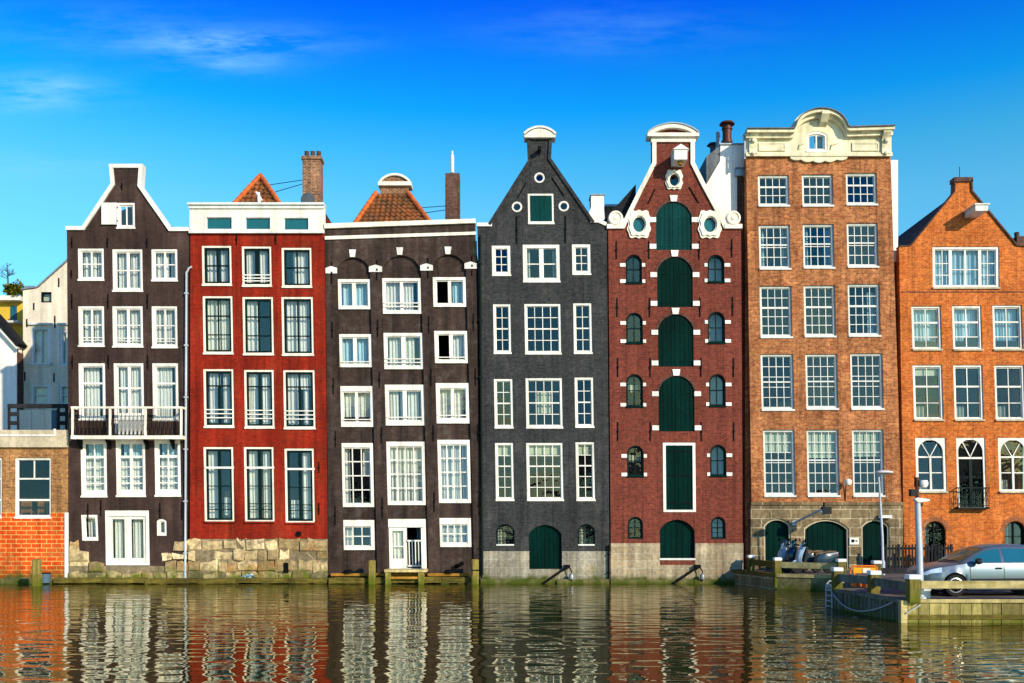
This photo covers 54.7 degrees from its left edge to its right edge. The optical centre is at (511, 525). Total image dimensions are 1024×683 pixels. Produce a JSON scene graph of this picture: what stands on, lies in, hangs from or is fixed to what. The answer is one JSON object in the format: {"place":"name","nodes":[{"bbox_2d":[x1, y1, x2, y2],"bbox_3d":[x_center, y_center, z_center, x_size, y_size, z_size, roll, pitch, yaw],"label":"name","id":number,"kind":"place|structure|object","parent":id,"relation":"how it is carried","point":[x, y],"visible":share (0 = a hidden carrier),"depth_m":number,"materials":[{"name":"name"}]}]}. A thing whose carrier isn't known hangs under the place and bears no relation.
{"place":"outdoors","nodes":[
{"label":"outdoors","id":0,"kind":"place"},
{"bbox_2d":[0,314,27,429],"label":"side building","id":1,"kind":"structure","parent":0,"point":[12,344],"depth_m":54.10,"materials":[{"name":"white paint"}]},
{"bbox_2d":[21,259,67,429],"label":"back house","id":2,"kind":"structure","parent":0,"point":[45,360],"depth_m":54.80,"materials":[{"name":"white paint"}]},
{"bbox_2d":[0,583,1023,682],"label":"water","id":3,"kind":"structure","parent":0,"point":[372,633],"depth_m":23.09,"materials":[{"name":"brown liquid"}]},
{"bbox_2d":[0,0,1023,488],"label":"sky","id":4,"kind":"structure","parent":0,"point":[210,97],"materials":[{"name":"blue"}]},
{"bbox_2d":[755,570,904,580],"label":"street","id":5,"kind":"structure","parent":0,"point":[899,577],"depth_m":41.56,"materials":[{"name":"asphalt"}]},
{"bbox_2d":[732,569,884,590],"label":"quay wall","id":6,"kind":"structure","parent":5,"relation":"attached to","point":[818,582],"depth_m":40.54,"materials":[{"name":"brown stone"}]},
{"bbox_2d":[791,539,837,573],"bbox_3d":[12.698,1.266,41.604,2.027,1.471,0.769,0,0,-4],"label":"motor scooter","id":7,"kind":"object","parent":5,"relation":"on","point":[827,556],"visible":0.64,"depth_m":41.47,"materials":[{"name":"metal"}]},
{"bbox_2d":[880,544,952,567],"bbox_3d":[18.011,1.399,44.060,3.222,1.190,0.180,0,0,0],"label":"picket fence","id":8,"kind":"object","parent":5,"relation":"on","point":[897,547],"visible":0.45,"depth_m":43.97,"materials":[{"name":"metal"}]},
{"bbox_2d":[843,588,1023,598],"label":"quay platform","id":9,"kind":"structure","parent":0,"point":[987,594],"depth_m":28.88,"materials":[{"name":"brick"}]},
{"bbox_2d":[827,587,904,621],"bbox_3d":[10.393,2.735,29.247,0.259,1.530,5.242,0,0,-4],"label":"quay planking","id":10,"kind":"object","parent":9,"relation":"attached to","point":[855,600],"visible":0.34,"depth_m":28.85,"materials":[{"name":"grey wood"}]},
{"bbox_2d":[909,475,929,598],"bbox_3d":[11.067,0.309,26.907,0.513,3.375,0.300,0,0,0],"label":"camera pole","id":11,"kind":"object","parent":9,"relation":"on","point":[917,500],"visible":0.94,"depth_m":26.83,"materials":[{"name":"white metal"}]},
{"bbox_2d":[898,599,1023,622],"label":"quay planking","id":12,"kind":"object","parent":9,"relation":"attached to","point":[969,611],"visible":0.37,"depth_m":26.56,"materials":[{"name":"brown wood"}]},
{"bbox_2d":[905,544,1023,595],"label":"parked car","id":13,"kind":"object","parent":9,"relation":"on","point":[992,562],"visible":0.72,"depth_m":28.06,"materials":[{"name":"silver metal"}]},
{"bbox_3d":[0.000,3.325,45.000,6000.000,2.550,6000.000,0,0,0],"label":"ground","id":14,"kind":"structure","parent":0,"visible":0},
{"bbox_2d":[0,295,22,352],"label":"building","id":15,"kind":"structure","parent":14,"relation":"on","point":[11,310],"depth_m":57.00,"materials":[{"name":"yellow paint"}]},
{"bbox_2d":[0,429,68,578],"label":"house","id":16,"kind":"structure","parent":14,"relation":"on","point":[34,467],"depth_m":44.99,"materials":[{"name":"brick"}]},
{"bbox_2d":[14,458,50,518],"bbox_3d":[-21.777,-1.720,45.075,1.669,2.768,0.290,0,0,0],"label":"window","id":17,"kind":"structure","parent":16,"relation":"in","point":[17,516],"depth_m":45.06,"materials":[{"name":"white paint"}]},
{"bbox_2d":[7,404,67,429],"bbox_3d":[-22.516,-4.919,47.020,2.875,1.746,0.160,0,0,0],"label":"terrace screen","id":18,"kind":"object","parent":16,"relation":"on","point":[30,419],"visible":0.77,"depth_m":47.00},
{"bbox_2d":[65,164,189,578],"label":"canal house","id":19,"kind":"structure","parent":14,"relation":"on","point":[128,266],"depth_m":45.00,"materials":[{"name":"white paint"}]},
{"bbox_2d":[77,248,104,280],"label":"window","id":20,"kind":"structure","parent":19,"relation":"in","point":[90,264],"depth_m":45.09,"materials":[{"name":"white paint"}]},
{"bbox_2d":[78,306,104,346],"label":"window","id":21,"kind":"structure","parent":19,"relation":"in","point":[88,324],"depth_m":45.09,"materials":[{"name":"white paint"}]},
{"bbox_2d":[78,363,105,419],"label":"window","id":22,"kind":"structure","parent":19,"relation":"in","point":[92,383],"depth_m":45.34,"materials":[{"name":"white paint"}]},
{"bbox_2d":[80,440,107,497],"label":"window","id":23,"kind":"structure","parent":19,"relation":"in","point":[96,487],"depth_m":45.09,"materials":[{"name":"white paint"}]},
{"bbox_2d":[112,249,142,291],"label":"window","id":24,"kind":"structure","parent":19,"relation":"in","point":[124,270],"depth_m":45.10,"materials":[{"name":"white paint"}]},
{"bbox_2d":[105,510,149,564],"bbox_3d":[-17.482,0.539,45.192,2.037,2.495,0.354,0,0,0],"label":"french door","id":25,"kind":"structure","parent":19,"relation":"in","point":[123,524],"depth_m":45.07,"materials":[{"name":"white paint"}]},
{"bbox_2d":[112,306,143,347],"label":"window","id":26,"kind":"structure","parent":19,"relation":"in","point":[122,339],"depth_m":45.09,"materials":[{"name":"white paint"}]},
{"bbox_2d":[114,363,143,433],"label":"window","id":27,"kind":"structure","parent":19,"relation":"in","point":[137,397],"depth_m":45.09,"materials":[{"name":"white paint"}]},
{"bbox_2d":[116,440,145,496],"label":"window","id":28,"kind":"structure","parent":19,"relation":"in","point":[132,465],"depth_m":45.09,"materials":[{"name":"white paint"}]},
{"bbox_2d":[151,249,177,281],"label":"window","id":29,"kind":"structure","parent":19,"relation":"in","point":[160,257],"depth_m":45.09,"materials":[{"name":"white paint"}]},
{"bbox_2d":[151,306,177,348],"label":"window","id":30,"kind":"structure","parent":19,"relation":"in","point":[161,333],"depth_m":45.09,"materials":[{"name":"white paint"}]},
{"bbox_2d":[152,363,178,419],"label":"window","id":31,"kind":"structure","parent":19,"relation":"in","point":[162,373],"depth_m":45.32,"materials":[{"name":"white paint"}]},
{"bbox_2d":[154,440,180,496],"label":"window","id":32,"kind":"structure","parent":19,"relation":"in","point":[169,462],"depth_m":45.09,"materials":[{"name":"white paint"}]},
{"bbox_2d":[183,266,191,577],"bbox_3d":[-14.691,-4.697,44.900,0.406,14.212,0.160,0,0,0],"label":"drainpipe","id":33,"kind":"object","parent":19,"relation":"attached to","point":[185,501],"visible":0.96,"depth_m":44.84,"materials":[{"name":"metal"}]},
{"bbox_2d":[53,577,328,583],"bbox_3d":[-14.432,2.660,44.640,12.294,0.681,0.519,0,0,0],"label":"timber fender","id":34,"kind":"object","parent":19,"relation":"attached to","point":[95,580],"visible":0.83,"depth_m":44.43,"materials":[{"name":"wood"}]},
{"bbox_2d":[187,151,330,578],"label":"canal house","id":35,"kind":"structure","parent":14,"relation":"on","point":[258,448],"depth_m":45.01,"materials":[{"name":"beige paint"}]},
{"bbox_2d":[202,246,231,285],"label":"window","id":36,"kind":"structure","parent":35,"relation":"in","point":[210,253],"depth_m":45.09,"materials":[{"name":"beige paint"}]},
{"bbox_2d":[203,296,233,354],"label":"window","id":37,"kind":"structure","parent":35,"relation":"in","point":[211,304],"depth_m":45.13,"materials":[{"name":"beige paint"}]},
{"bbox_2d":[203,369,234,427],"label":"window","id":38,"kind":"structure","parent":35,"relation":"in","point":[212,398],"depth_m":45.09,"materials":[{"name":"beige paint"}]},
{"bbox_2d":[204,447,234,522],"bbox_3d":[-13.319,-1.861,45.167,1.421,3.459,0.475,0,0,0],"label":"window","id":39,"kind":"structure","parent":35,"relation":"in","point":[212,477],"depth_m":45.09,"materials":[{"name":"beige paint"}]},
{"bbox_2d":[242,246,271,286],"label":"window","id":40,"kind":"structure","parent":35,"relation":"in","point":[256,267],"depth_m":45.09,"materials":[{"name":"beige paint"}]},
{"bbox_2d":[242,297,273,355],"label":"window","id":41,"kind":"structure","parent":35,"relation":"in","point":[251,326],"depth_m":45.09,"materials":[{"name":"beige paint"}]},
{"bbox_2d":[244,370,274,428],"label":"window","id":42,"kind":"structure","parent":35,"relation":"in","point":[253,414],"depth_m":45.09,"materials":[{"name":"beige paint"}]},
{"bbox_2d":[244,447,274,522],"bbox_3d":[-11.484,-1.861,45.147,1.416,3.459,0.435,0,0,0],"label":"window","id":43,"kind":"structure","parent":35,"relation":"in","point":[252,477],"depth_m":45.10,"materials":[{"name":"beige paint"}]},
{"bbox_2d":[282,248,311,287],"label":"window","id":44,"kind":"structure","parent":35,"relation":"in","point":[302,257],"depth_m":45.09,"materials":[{"name":"beige paint"}]},
{"bbox_2d":[281,297,313,355],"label":"window","id":45,"kind":"structure","parent":35,"relation":"in","point":[299,317],"depth_m":45.32,"materials":[{"name":"beige paint"}]},
{"bbox_2d":[283,370,315,429],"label":"window","id":46,"kind":"structure","parent":35,"relation":"in","point":[293,419],"depth_m":45.09,"materials":[{"name":"glass"}]},
{"bbox_2d":[285,449,314,523],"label":"window","id":47,"kind":"structure","parent":35,"relation":"in","point":[308,504],"depth_m":45.09,"materials":[{"name":"beige paint"}]},
{"bbox_2d":[324,151,481,582],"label":"canal house","id":48,"kind":"structure","parent":14,"relation":"on","point":[402,362],"depth_m":45.10,"materials":[{"name":"brick"}]},
{"bbox_2d":[338,279,370,309],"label":"window","id":49,"kind":"structure","parent":48,"relation":"in","point":[356,294],"depth_m":45.12,"materials":[{"name":"white paint"}]},
{"bbox_2d":[339,334,371,366],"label":"window","id":50,"kind":"structure","parent":48,"relation":"in","point":[356,347],"depth_m":45.11,"materials":[{"name":"white paint"}]},
{"bbox_2d":[340,386,373,426],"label":"window","id":51,"kind":"structure","parent":48,"relation":"in","point":[352,397],"depth_m":45.11,"materials":[{"name":"white paint"}]},
{"bbox_2d":[342,443,373,506],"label":"window","id":52,"kind":"structure","parent":48,"relation":"in","point":[367,448],"depth_m":45.11,"materials":[{"name":"white paint"}]},
{"bbox_2d":[343,520,374,549],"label":"window","id":53,"kind":"structure","parent":48,"relation":"in","point":[348,525],"depth_m":45.05,"materials":[{"name":"white paint"}]},
{"bbox_2d":[329,576,470,583],"bbox_3d":[-5.000,2.638,44.518,6.431,0.725,0.364,0,0,0],"label":"timber fender","id":54,"kind":"object","parent":48,"relation":"attached to","point":[381,580],"visible":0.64,"depth_m":44.38,"materials":[{"name":"wood"}]},
{"bbox_2d":[382,278,421,313],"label":"window","id":55,"kind":"structure","parent":48,"relation":"in","point":[398,293],"depth_m":45.11,"materials":[{"name":"white paint"}]},
{"bbox_2d":[383,333,422,368],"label":"window","id":56,"kind":"structure","parent":48,"relation":"in","point":[401,345],"depth_m":45.11,"materials":[{"name":"white paint"}]},
{"bbox_2d":[385,385,424,425],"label":"window","id":57,"kind":"structure","parent":48,"relation":"in","point":[391,391],"depth_m":45.11,"materials":[{"name":"white paint"}]},
{"bbox_2d":[386,442,425,504],"bbox_3d":[-4.836,-2.397,45.217,1.823,2.883,0.335,0,0,0],"label":"window","id":58,"kind":"structure","parent":48,"relation":"in","point":[406,475],"depth_m":45.33,"materials":[{"name":"white paint"}]},
{"bbox_2d":[388,519,426,568],"bbox_3d":[-4.708,0.818,45.200,1.922,2.273,1.080,0,0,21],"label":"doorway","id":59,"kind":"structure","parent":48,"relation":"in","point":[398,540],"depth_m":45.06,"materials":[{"name":"white paint"}]},
{"bbox_2d":[433,277,465,306],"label":"window","id":60,"kind":"structure","parent":48,"relation":"in","point":[459,283],"depth_m":45.10,"materials":[{"name":"white paint"}]},
{"bbox_2d":[434,331,467,362],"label":"window","id":61,"kind":"structure","parent":48,"relation":"in","point":[459,338],"depth_m":45.10,"materials":[{"name":"white paint"}]},
{"bbox_2d":[436,383,469,423],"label":"window","id":62,"kind":"structure","parent":48,"relation":"in","point":[447,397],"depth_m":45.11,"materials":[{"name":"white paint"}]},
{"bbox_2d":[437,440,470,502],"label":"window","id":63,"kind":"structure","parent":48,"relation":"in","point":[449,451],"depth_m":45.34,"materials":[{"name":"white paint"}]},
{"bbox_2d":[439,518,470,546],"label":"window","id":64,"kind":"structure","parent":48,"relation":"in","point":[463,525],"depth_m":45.11,"materials":[{"name":"white paint"}]},
{"bbox_2d":[479,235,483,574],"bbox_3d":[-1.391,-5.477,44.900,0.243,15.410,0.160,0,0,0],"label":"drainpipe","id":65,"kind":"object","parent":48,"relation":"attached to","point":[481,376],"visible":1,"depth_m":44.84,"materials":[{"name":"metal"}]},
{"bbox_2d":[477,125,609,582],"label":"canal house","id":66,"kind":"structure","parent":14,"relation":"on","point":[543,233],"depth_m":45.01,"materials":[{"name":"brick"}]},
{"bbox_2d":[495,443,513,500],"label":"window","id":67,"kind":"structure","parent":66,"relation":"in","point":[501,449],"depth_m":45.03,"materials":[{"name":"white paint"}]},
{"bbox_2d":[523,244,560,282],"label":"window","id":68,"kind":"structure","parent":66,"relation":"in","point":[526,253],"depth_m":45.03,"materials":[{"name":"white paint"}]},
{"bbox_2d":[524,304,561,354],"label":"window","id":69,"kind":"structure","parent":66,"relation":"in","point":[527,352],"depth_m":45.03,"materials":[{"name":"white paint"}]},
{"bbox_2d":[526,378,562,428],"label":"window","id":70,"kind":"structure","parent":66,"relation":"in","point":[544,402],"depth_m":45.07,"materials":[{"name":"white paint"}]},
{"bbox_2d":[481,579,608,583],"bbox_3d":[1.489,2.601,44.822,5.817,0.413,0.336,0,0,0],"label":"stone ledge","id":71,"kind":"object","parent":66,"relation":"attached to","point":[551,581],"visible":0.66,"depth_m":44.73,"materials":[{"name":"stone"}]},
{"bbox_2d":[526,443,563,500],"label":"window","id":72,"kind":"structure","parent":66,"relation":"in","point":[532,449],"depth_m":45.09,"materials":[{"name":"white paint"}]},
{"bbox_2d":[529,525,561,568],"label":"door","id":73,"kind":"structure","parent":66,"relation":"in","point":[545,548],"depth_m":45.15,"materials":[{"name":"green paint"}]},
{"bbox_2d":[575,442,595,500],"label":"window","id":74,"kind":"structure","parent":66,"relation":"in","point":[582,448],"depth_m":45.03,"materials":[{"name":"white paint"}]},
{"bbox_2d":[605,122,742,579],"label":"canal house","id":75,"kind":"structure","parent":14,"relation":"on","point":[672,232],"depth_m":45.00,"materials":[{"name":"brick"}]},
{"bbox_2d":[627,210,650,238],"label":"oval window","id":76,"kind":"structure","parent":75,"relation":"in","point":[636,229],"depth_m":44.93,"materials":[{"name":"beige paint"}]},
{"bbox_2d":[610,579,734,583],"bbox_3d":[7.341,2.602,44.856,5.749,0.416,0.268,0,0,0],"label":"stone ledge","id":77,"kind":"object","parent":75,"relation":"attached to","point":[667,581],"visible":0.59,"depth_m":44.76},
{"bbox_2d":[656,203,691,249],"bbox_3d":[7.360,-13.636,45.092,1.636,2.182,0.115,0,0,0],"label":"loading door","id":78,"kind":"structure","parent":75,"relation":"in","point":[673,220],"depth_m":45.06,"materials":[{"name":"green paint"}]},
{"bbox_2d":[657,257,692,306],"bbox_3d":[7.406,-11.091,45.092,1.636,2.273,0.115,0,0,0],"label":"loading door","id":79,"kind":"structure","parent":75,"relation":"in","point":[674,275],"depth_m":45.06,"materials":[{"name":"green paint"}]},
{"bbox_2d":[658,315,692,366],"bbox_3d":[7.444,-8.427,45.092,1.624,2.364,0.115,0,0,0],"label":"loading door","id":80,"kind":"structure","parent":75,"relation":"in","point":[675,332],"depth_m":45.06,"materials":[{"name":"green paint"}]},
{"bbox_2d":[659,376,693,430],"bbox_3d":[7.481,-5.559,45.092,1.643,2.518,0.115,0,0,0],"label":"loading door","id":81,"kind":"structure","parent":75,"relation":"in","point":[676,393],"depth_m":45.06,"materials":[{"name":"green paint"}]},
{"bbox_2d":[660,520,693,557],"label":"basement door","id":82,"kind":"structure","parent":75,"relation":"in","point":[676,536],"depth_m":45.18,"materials":[{"name":"green paint"}]},
{"bbox_2d":[666,446,692,509],"bbox_3d":[7.602,-2.200,45.072,1.240,2.918,0.115,0,0,0],"label":"loading door","id":83,"kind":"structure","parent":75,"relation":"in","point":[679,496],"depth_m":45.04,"materials":[{"name":"green paint"}]},
{"bbox_2d":[698,210,721,238],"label":"oval window","id":84,"kind":"structure","parent":75,"relation":"in","point":[707,228],"depth_m":44.93,"materials":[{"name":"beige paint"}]},
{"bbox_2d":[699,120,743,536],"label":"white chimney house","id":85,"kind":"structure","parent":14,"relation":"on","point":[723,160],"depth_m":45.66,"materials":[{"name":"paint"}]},
{"bbox_2d":[735,107,903,569],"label":"canal house","id":86,"kind":"structure","parent":14,"relation":"on","point":[820,408],"depth_m":44.98,"materials":[{"name":"brick"}]},
{"bbox_2d":[759,225,791,269],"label":"window","id":87,"kind":"structure","parent":86,"relation":"in","point":[784,238],"depth_m":45.13,"materials":[{"name":"white paint"}]},
{"bbox_2d":[760,286,792,337],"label":"window","id":88,"kind":"structure","parent":86,"relation":"in","point":[788,288],"depth_m":45.11,"materials":[{"name":"grey paint"}]},
{"bbox_2d":[765,520,787,568],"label":"garage door","id":89,"kind":"structure","parent":86,"relation":"in","point":[775,529],"depth_m":45.15,"materials":[{"name":"green paint"}]},
{"bbox_2d":[760,354,794,410],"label":"window","id":90,"kind":"structure","parent":86,"relation":"in","point":[791,408],"depth_m":45.11,"materials":[{"name":"grey paint"}]},
{"bbox_2d":[763,430,796,496],"bbox_3d":[12.154,-2.845,45.098,1.513,3.064,0.356,0,0,0],"label":"window","id":91,"kind":"structure","parent":86,"relation":"in","point":[774,441],"depth_m":45.13,"materials":[{"name":"grey paint"}]},
{"bbox_2d":[803,224,834,268],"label":"window","id":92,"kind":"structure","parent":86,"relation":"in","point":[828,246],"depth_m":45.13,"materials":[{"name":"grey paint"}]},
{"bbox_2d":[804,286,836,337],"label":"window","id":93,"kind":"structure","parent":86,"relation":"in","point":[832,297],"depth_m":45.09,"materials":[{"name":"grey paint"}]},
{"bbox_2d":[805,354,838,409],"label":"window","id":94,"kind":"structure","parent":86,"relation":"in","point":[835,407],"depth_m":45.11,"materials":[{"name":"grey paint"}]},
{"bbox_2d":[806,430,840,496],"bbox_3d":[14.143,-2.845,45.098,1.535,3.064,0.356,0,0,0],"label":"window","id":95,"kind":"structure","parent":86,"relation":"in","point":[821,444],"depth_m":45.14,"materials":[{"name":"grey paint"}]},
{"bbox_2d":[805,521,845,562],"bbox_3d":[14.278,0.828,45.194,2.061,2.247,0.092,0,0,0],"label":"garage door","id":96,"kind":"structure","parent":86,"relation":"in","point":[823,535],"depth_m":45.15,"materials":[{"name":"green paint"}]},
{"bbox_2d":[847,223,878,267],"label":"window","id":97,"kind":"structure","parent":86,"relation":"in","point":[874,225],"depth_m":45.12,"materials":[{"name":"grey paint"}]},
{"bbox_2d":[848,284,881,336],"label":"window","id":98,"kind":"structure","parent":86,"relation":"in","point":[870,305],"depth_m":45.13,"materials":[{"name":"grey paint"}]},
{"bbox_2d":[850,354,884,409],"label":"window","id":99,"kind":"structure","parent":86,"relation":"in","point":[880,407],"depth_m":45.12,"materials":[{"name":"grey paint"}]},
{"bbox_2d":[852,430,885,496],"bbox_3d":[16.200,-2.852,45.098,1.513,3.077,0.356,0,0,0],"label":"window","id":100,"kind":"structure","parent":86,"relation":"in","point":[865,443],"depth_m":45.14,"materials":[{"name":"white paint"}]},
{"bbox_2d":[863,521,886,564],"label":"garage door","id":101,"kind":"structure","parent":86,"relation":"in","point":[871,530],"depth_m":45.15,"materials":[{"name":"green paint"}]},
{"bbox_2d":[896,167,1023,567],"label":"canal house","id":102,"kind":"structure","parent":14,"relation":"on","point":[960,306],"depth_m":45.00,"materials":[{"name":"brick"}]},
{"bbox_2d":[911,306,942,350],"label":"window","id":103,"kind":"structure","parent":102,"relation":"in","point":[923,317],"depth_m":45.16,"materials":[{"name":"white paint"}]},
{"bbox_2d":[913,365,944,420],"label":"window","id":104,"kind":"structure","parent":102,"relation":"in","point":[918,370],"depth_m":45.12,"materials":[{"name":"white paint"}]},
{"bbox_2d":[915,438,947,492],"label":"window","id":105,"kind":"structure","parent":102,"relation":"in","point":[944,483],"depth_m":45.04,"materials":[{"name":"white paint"}]},
{"bbox_2d":[932,247,1000,288],"bbox_3d":[20.645,-11.739,45.152,3.063,1.941,0.465,0,0,0],"label":"window","id":106,"kind":"structure","parent":102,"relation":"in","point":[982,267],"depth_m":45.33,"materials":[{"name":"white paint"}]},
{"bbox_2d":[952,306,983,350],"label":"window","id":107,"kind":"structure","parent":102,"relation":"in","point":[963,317],"depth_m":45.16,"materials":[{"name":"white paint"}]},
{"bbox_2d":[953,365,984,420],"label":"window","id":108,"kind":"structure","parent":102,"relation":"in","point":[959,410],"depth_m":45.11,"materials":[{"name":"white paint"}]},
{"bbox_2d":[956,438,986,507],"bbox_3d":[20.893,-2.393,45.050,1.428,3.250,0.300,0,0,0],"label":"balcony door","id":109,"kind":"structure","parent":102,"relation":"in","point":[983,471],"depth_m":45.04,"materials":[{"name":"white paint"}]},
{"bbox_2d":[992,305,1023,350],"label":"window","id":110,"kind":"structure","parent":102,"relation":"in","point":[1004,316],"depth_m":45.33,"materials":[{"name":"white paint"}]},
{"bbox_2d":[994,365,1023,420],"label":"window","id":111,"kind":"structure","parent":102,"relation":"in","point":[1000,410],"depth_m":45.11,"materials":[{"name":"white paint"}]},
{"bbox_2d":[998,438,1023,492],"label":"window","id":112,"kind":"structure","parent":102,"relation":"in","point":[1003,484],"depth_m":45.04,"materials":[{"name":"white paint"}]},
{"bbox_3d":[17.500,1.925,26.536,0.450,1.250,0.450,0,0,0],"label":"bollard","id":113,"kind":"object","parent":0,"visible":0},
{"bbox_2d":[921,581,1023,587],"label":"quay rail","id":114,"kind":"object","parent":113,"relation":"attached to","point":[972,584],"visible":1,"depth_m":26.48,"materials":[{"name":"wood"}]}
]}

